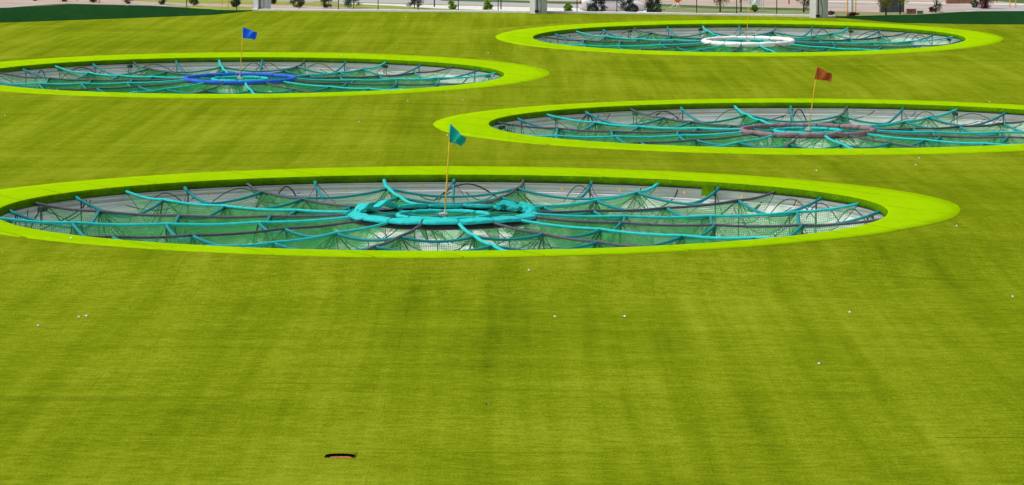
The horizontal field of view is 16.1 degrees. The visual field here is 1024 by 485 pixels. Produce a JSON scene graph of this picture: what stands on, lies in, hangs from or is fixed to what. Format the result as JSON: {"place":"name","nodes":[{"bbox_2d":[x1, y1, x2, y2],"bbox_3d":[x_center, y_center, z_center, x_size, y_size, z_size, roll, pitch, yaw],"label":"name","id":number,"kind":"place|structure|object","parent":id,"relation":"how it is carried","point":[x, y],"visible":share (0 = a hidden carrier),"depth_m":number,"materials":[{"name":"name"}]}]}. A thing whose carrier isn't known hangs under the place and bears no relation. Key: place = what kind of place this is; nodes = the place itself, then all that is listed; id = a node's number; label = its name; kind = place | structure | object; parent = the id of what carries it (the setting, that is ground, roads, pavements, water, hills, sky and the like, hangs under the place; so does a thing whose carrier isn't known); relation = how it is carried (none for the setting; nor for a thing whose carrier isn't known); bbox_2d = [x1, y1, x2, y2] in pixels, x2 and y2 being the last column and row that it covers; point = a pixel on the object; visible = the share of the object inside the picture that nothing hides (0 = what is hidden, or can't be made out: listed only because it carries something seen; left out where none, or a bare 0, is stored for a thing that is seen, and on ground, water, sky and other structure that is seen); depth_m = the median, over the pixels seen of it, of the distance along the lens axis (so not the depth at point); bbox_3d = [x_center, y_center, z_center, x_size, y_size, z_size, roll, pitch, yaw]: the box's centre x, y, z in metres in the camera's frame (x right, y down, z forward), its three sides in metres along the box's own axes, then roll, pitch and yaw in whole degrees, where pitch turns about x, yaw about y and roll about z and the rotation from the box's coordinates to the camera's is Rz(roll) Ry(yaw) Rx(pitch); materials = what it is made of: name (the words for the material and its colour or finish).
{"place":"outdoors","nodes":[
{"label":"outdoors","id":0,"kind":"place"},
{"bbox_2d":[324,452,356,457],"bbox_3d":[-2.336,2.867,49.346,0.440,0.054,0.547,0,6,0],"label":"turf slot","id":1,"kind":"object","parent":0,"point":[340,454],"visible":1,"depth_m":49.23,"materials":[{"name":"black"}]},
{"bbox_2d":[291,0,578,7],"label":"road","id":2,"kind":"structure","parent":0,"point":[475,3],"depth_m":281.11,"materials":[{"name":"asphalt"}]},
{"bbox_2d":[343,3,650,11],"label":"path","id":3,"kind":"structure","parent":0,"point":[496,8],"depth_m":270.74,"materials":[{"name":"concrete"}]},
{"bbox_2d":[0,0,1023,196],"bbox_3d":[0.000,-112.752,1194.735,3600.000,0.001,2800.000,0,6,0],"label":"ground","id":4,"kind":"structure","parent":0,"point":[732,3],"depth_m":277.12,"materials":[{"name":"grey concrete"}]},
{"bbox_2d":[0,4,252,22],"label":"berm","id":5,"kind":"structure","parent":4,"relation":"on","point":[63,12],"depth_m":195.79,"materials":[{"name":"green plant"}]},
{"bbox_2d":[0,3,188,7],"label":"edge pipe","id":6,"kind":"object","parent":5,"relation":"on","point":[93,4],"visible":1,"depth_m":198.50,"materials":[{"name":"white plastic"}]},
{"bbox_2d":[189,0,199,5],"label":"shrub","id":7,"kind":"object","parent":4,"relation":"on","point":[194,2],"visible":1,"depth_m":274.50,"materials":[{"name":"green plant"}]},
{"bbox_2d":[167,5,252,9],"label":"grass verge","id":8,"kind":"object","parent":4,"relation":"on","point":[223,8],"depth_m":270.74,"materials":[{"name":"green plant"}]},
{"bbox_2d":[229,0,240,6],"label":"shrub","id":9,"kind":"object","parent":8,"relation":"on","point":[233,2],"visible":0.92,"depth_m":271.61,"materials":[{"name":"green plant"}]},
{"bbox_2d":[253,0,270,8],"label":"net mast","id":10,"kind":"object","parent":4,"relation":"on","point":[261,4],"visible":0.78,"depth_m":204.86,"materials":[{"name":"grey paint"}]},
{"bbox_2d":[289,0,304,7],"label":"shrub","id":11,"kind":"object","parent":4,"relation":"on","point":[292,2],"visible":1,"depth_m":271.07,"materials":[{"name":"green plant"}]},
{"bbox_2d":[131,0,470,9],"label":"grass verge","id":12,"kind":"object","parent":4,"relation":"on","point":[305,3],"depth_m":276.85,"materials":[{"name":"green plant"}]},
{"bbox_2d":[405,0,423,7],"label":"pine tree","id":13,"kind":"object","parent":12,"relation":"on","point":[415,2],"visible":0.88,"depth_m":269.50,"materials":[{"name":"green plant"}]},
{"bbox_2d":[448,0,457,8],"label":"shrub","id":14,"kind":"object","parent":12,"relation":"on","point":[451,4],"visible":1,"depth_m":267.28,"materials":[{"name":"green plant"}]},
{"bbox_2d":[482,0,492,9],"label":"shrub","id":15,"kind":"object","parent":12,"relation":"on","point":[488,5],"visible":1,"depth_m":266.30,"materials":[{"name":"green plant"}]},
{"bbox_2d":[320,0,331,7],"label":"shrub","id":16,"kind":"object","parent":4,"relation":"on","point":[324,5],"visible":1,"depth_m":270.07,"materials":[{"name":"green plant"}]},
{"bbox_2d":[344,0,361,7],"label":"pine tree","id":17,"kind":"object","parent":4,"relation":"on","point":[347,2],"visible":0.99,"depth_m":269.57,"materials":[{"name":"green plant"}]},
{"bbox_2d":[313,1,528,6],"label":"grass verge","id":18,"kind":"object","parent":4,"relation":"on","point":[429,4],"depth_m":276.63,"materials":[{"name":"green plant"}]},
{"bbox_2d":[0,11,1023,484],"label":"fairway","id":19,"kind":"structure","parent":4,"relation":"on","point":[188,367],"depth_m":64.92,"materials":[{"name":"green plant"}]},
{"bbox_2d":[0,52,549,97],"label":"golf target","id":20,"kind":"object","parent":19,"relation":"in","point":[262,75],"visible":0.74,"depth_m":142.53,"materials":[{"name":"teal rubber"}]},
{"bbox_2d":[239,27,256,77],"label":"flag","id":21,"kind":"object","parent":20,"relation":"on","point":[248,34],"visible":1,"depth_m":138.25,"materials":[{"name":"blue fabric"}]},
{"bbox_2d":[0,166,960,257],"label":"golf target","id":22,"kind":"object","parent":19,"relation":"in","point":[398,211],"visible":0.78,"depth_m":86.89,"materials":[{"name":"teal rubber"}]},
{"bbox_2d":[443,124,466,212],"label":"flag","id":23,"kind":"object","parent":22,"relation":"on","point":[456,137],"visible":1,"depth_m":83.17,"materials":[{"name":"teal fabric"}]},
{"bbox_2d":[433,98,1023,175],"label":"golf target","id":24,"kind":"object","parent":19,"relation":"in","point":[772,126],"visible":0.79,"depth_m":119.46,"materials":[{"name":"teal rubber"}]},
{"bbox_2d":[808,67,831,128],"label":"flag","id":25,"kind":"object","parent":24,"relation":"on","point":[821,74],"visible":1,"depth_m":114.47,"materials":[{"name":"orange fabric"}]},
{"bbox_2d":[495,20,1002,55],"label":"golf target","id":26,"kind":"object","parent":19,"relation":"in","point":[764,38],"visible":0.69,"depth_m":173.57,"materials":[{"name":"green rubber"}]},
{"bbox_2d":[746,0,760,41],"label":"flag","id":27,"kind":"object","parent":26,"relation":"on","point":[755,2],"visible":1,"depth_m":169.71,"materials":[{"name":"white fabric"}]},
{"bbox_2d":[447,0,579,3],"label":"grass verge","id":28,"kind":"object","parent":4,"relation":"on","point":[564,2],"depth_m":282.79,"materials":[{"name":"green plant"}]},
{"bbox_2d":[530,0,546,13],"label":"net mast","id":29,"kind":"object","parent":4,"relation":"on","point":[538,6],"visible":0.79,"depth_m":198.69,"materials":[{"name":"grey paint"}]},
{"bbox_2d":[252,9,836,16],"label":"kerb","id":30,"kind":"structure","parent":4,"relation":"on","point":[597,12],"depth_m":199.50,"materials":[{"name":"concrete"}]},
{"bbox_2d":[186,0,776,13],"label":"barrier fence","id":31,"kind":"object","parent":30,"relation":"on","point":[498,5],"visible":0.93,"depth_m":200.51,"materials":[{"name":"black paint"}]},
{"bbox_2d":[563,3,572,10],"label":"shrub","id":32,"kind":"object","parent":4,"relation":"on","point":[567,6],"visible":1,"depth_m":264.05,"materials":[{"name":"green plant"}]},
{"bbox_2d":[585,0,607,11],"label":"pine tree","id":33,"kind":"object","parent":4,"relation":"on","point":[598,2],"visible":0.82,"depth_m":252.75,"materials":[{"name":"green plant"}]},
{"bbox_2d":[579,0,645,11],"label":"parked car","id":34,"kind":"object","parent":4,"relation":"on","point":[611,5],"visible":0.49,"depth_m":257.94,"materials":[{"name":"white paint"}]},
{"bbox_2d":[617,0,637,11],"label":"pine tree","id":35,"kind":"object","parent":4,"relation":"on","point":[625,3],"visible":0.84,"depth_m":252.63,"materials":[{"name":"green plant"}]},
{"bbox_2d":[655,4,809,10],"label":"road","id":36,"kind":"structure","parent":4,"relation":"on","point":[711,7],"depth_m":270.85,"materials":[{"name":"grey asphalt"}]},
{"bbox_2d":[646,6,910,15],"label":"grass verge","id":37,"kind":"object","parent":4,"relation":"on","point":[710,10],"depth_m":263.14,"materials":[{"name":"green plant"}]},
{"bbox_2d":[644,0,662,11],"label":"pine tree","id":38,"kind":"object","parent":37,"relation":"on","point":[652,5],"visible":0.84,"depth_m":252.53,"materials":[{"name":"green plant"}]},
{"bbox_2d":[669,0,683,7],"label":"roadwork sign","id":39,"kind":"object","parent":37,"relation":"on","point":[677,2],"visible":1,"depth_m":269.75,"materials":[{"name":"orange plastic"}]},
{"bbox_2d":[713,0,729,11],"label":"tree","id":40,"kind":"object","parent":37,"relation":"on","point":[719,3],"visible":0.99,"depth_m":262.31,"materials":[{"name":"green plant"}]},
{"bbox_2d":[734,0,747,11],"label":"tree","id":41,"kind":"object","parent":37,"relation":"on","point":[740,2],"visible":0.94,"depth_m":262.33,"materials":[{"name":"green plant"}]},
{"bbox_2d":[750,5,758,11],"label":"shrub","id":42,"kind":"object","parent":37,"relation":"on","point":[754,8],"visible":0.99,"depth_m":262.25,"materials":[{"name":"green plant"}]},
{"bbox_2d":[796,0,809,11],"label":"tree","id":43,"kind":"object","parent":37,"relation":"on","point":[806,4],"visible":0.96,"depth_m":261.41,"materials":[{"name":"green plant"}]},
{"bbox_2d":[850,0,852,11],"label":"grey post","id":44,"kind":"object","parent":37,"relation":"on","point":[851,5],"visible":0.5,"depth_m":255.23,"materials":[{"name":"metal"}]},
{"bbox_2d":[875,0,896,14],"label":"tree","id":45,"kind":"object","parent":37,"relation":"on","point":[884,3],"visible":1,"depth_m":256.13,"materials":[{"name":"green plant"}]},
{"bbox_2d":[897,0,907,13],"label":"tree","id":46,"kind":"object","parent":37,"relation":"on","point":[901,1],"visible":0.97,"depth_m":257.86,"materials":[{"name":"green plant"}]},
{"bbox_2d":[810,0,827,17],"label":"net mast","id":47,"kind":"object","parent":4,"relation":"on","point":[818,8],"visible":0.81,"depth_m":193.61,"materials":[{"name":"grey paint"}]},
{"bbox_2d":[879,0,903,11],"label":"utility cabinet","id":48,"kind":"object","parent":4,"relation":"on","point":[895,8],"visible":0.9,"depth_m":261.88,"materials":[{"name":"metal"}]},
{"bbox_2d":[906,9,916,13],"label":"valve box","id":49,"kind":"object","parent":4,"relation":"on","point":[910,11],"visible":1,"depth_m":259.08,"materials":[{"name":"black paint"}]},
{"bbox_2d":[835,12,1023,23],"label":"berm","id":50,"kind":"structure","parent":4,"relation":"on","point":[979,18],"depth_m":189.83,"materials":[{"name":"green plant"}]},
{"bbox_2d":[967,10,1023,11],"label":"edge pipe","id":51,"kind":"object","parent":50,"relation":"on","point":[998,11],"visible":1,"depth_m":192.39,"materials":[{"name":"white plastic"}]},
{"bbox_2d":[933,0,942,12],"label":"tree","id":52,"kind":"object","parent":4,"relation":"on","point":[936,5],"visible":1,"depth_m":261.45,"materials":[{"name":"green plant"}]},
{"bbox_2d":[970,0,979,7],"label":"shrub","id":53,"kind":"object","parent":4,"relation":"on","point":[973,2],"visible":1,"depth_m":270.57,"materials":[{"name":"green plant"}]},
{"bbox_2d":[977,0,997,8],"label":"tree","id":54,"kind":"object","parent":4,"relation":"on","point":[984,3],"visible":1,"depth_m":268.67,"materials":[{"name":"brown plant"}]},
{"bbox_2d":[992,0,1023,2],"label":"grass verge","id":55,"kind":"object","parent":4,"relation":"on","point":[1019,1],"depth_m":285.27,"materials":[{"name":"green plant"}]},
{"bbox_2d":[847,12,859,15],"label":"shrub","id":56,"kind":"object","parent":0,"point":[852,13],"visible":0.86,"depth_m":253.63,"materials":[{"name":"brown plant"}]},
{"bbox_2d":[828,4,1023,9],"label":"road","id":57,"kind":"structure","parent":0,"point":[988,8],"depth_m":270.95,"materials":[{"name":"asphalt"}]},
{"bbox_2d":[828,1,1023,4],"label":"road","id":58,"kind":"structure","parent":0,"point":[932,3],"depth_m":281.11,"materials":[{"name":"grey asphalt"}]},
{"bbox_2d":[945,0,971,3],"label":"timber stack","id":59,"kind":"object","parent":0,"point":[957,1],"visible":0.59,"depth_m":278.63,"materials":[{"name":"black wood"}]}
]}

